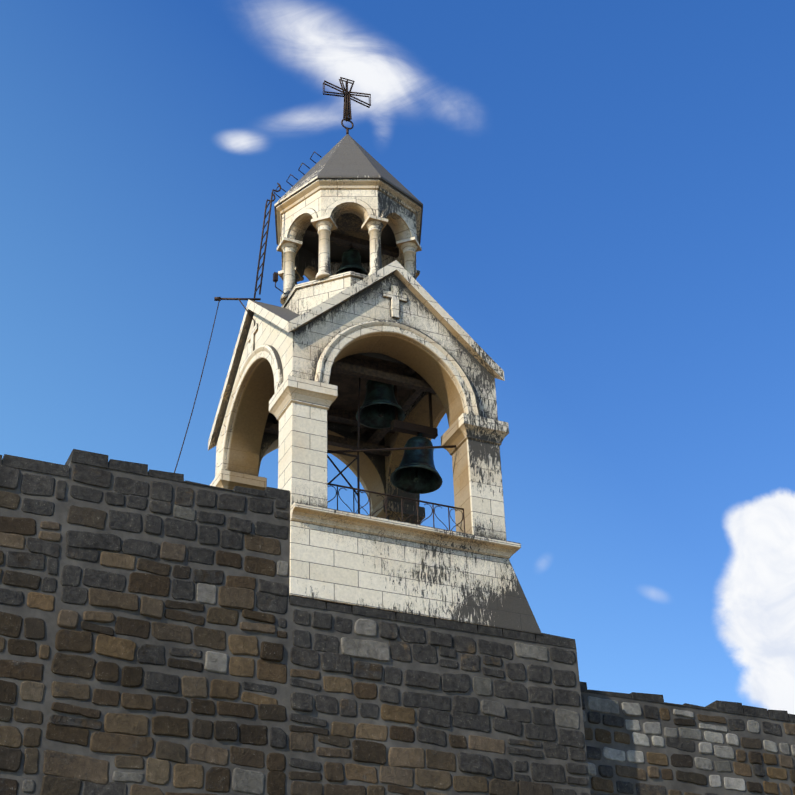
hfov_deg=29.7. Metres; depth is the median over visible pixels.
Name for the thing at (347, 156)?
lantern spire roof
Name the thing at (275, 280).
ladder
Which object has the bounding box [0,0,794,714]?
sky
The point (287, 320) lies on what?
bell tower roof
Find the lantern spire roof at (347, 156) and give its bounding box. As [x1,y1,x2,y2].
[274,134,422,261]
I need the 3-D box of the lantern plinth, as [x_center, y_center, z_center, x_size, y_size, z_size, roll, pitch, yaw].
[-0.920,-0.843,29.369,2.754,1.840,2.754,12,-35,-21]
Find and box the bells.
[336,247,442,493]
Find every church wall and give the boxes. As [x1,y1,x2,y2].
[0,449,590,794]
[580,682,794,794]
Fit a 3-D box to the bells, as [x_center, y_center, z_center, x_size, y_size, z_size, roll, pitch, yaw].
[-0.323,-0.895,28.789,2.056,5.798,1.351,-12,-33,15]
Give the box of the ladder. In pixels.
[174,151,320,472]
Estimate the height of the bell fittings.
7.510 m
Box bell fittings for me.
[327,243,455,513]
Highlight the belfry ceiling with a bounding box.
[264,354,435,456]
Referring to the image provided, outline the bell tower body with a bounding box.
[210,274,541,634]
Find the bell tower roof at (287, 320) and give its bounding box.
[208,260,504,449]
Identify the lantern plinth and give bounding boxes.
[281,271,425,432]
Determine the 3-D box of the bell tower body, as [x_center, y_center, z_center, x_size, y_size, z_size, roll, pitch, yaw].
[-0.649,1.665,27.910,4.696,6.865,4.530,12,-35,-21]
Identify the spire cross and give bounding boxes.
[323,77,370,133]
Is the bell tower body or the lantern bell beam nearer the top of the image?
the lantern bell beam
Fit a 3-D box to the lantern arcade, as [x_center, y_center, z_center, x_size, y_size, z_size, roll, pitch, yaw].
[-0.978,-2.596,30.460,3.200,2.290,3.200,12,-35,-21]
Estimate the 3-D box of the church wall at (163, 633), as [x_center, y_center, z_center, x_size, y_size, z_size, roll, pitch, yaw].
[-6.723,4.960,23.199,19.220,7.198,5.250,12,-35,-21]
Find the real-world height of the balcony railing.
0.734 m
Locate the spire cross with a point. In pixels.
(346, 95)
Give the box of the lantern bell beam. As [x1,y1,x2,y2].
[305,226,398,257]
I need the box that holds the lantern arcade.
[276,179,421,304]
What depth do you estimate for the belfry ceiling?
28.82 m
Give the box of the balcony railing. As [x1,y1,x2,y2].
[327,483,464,532]

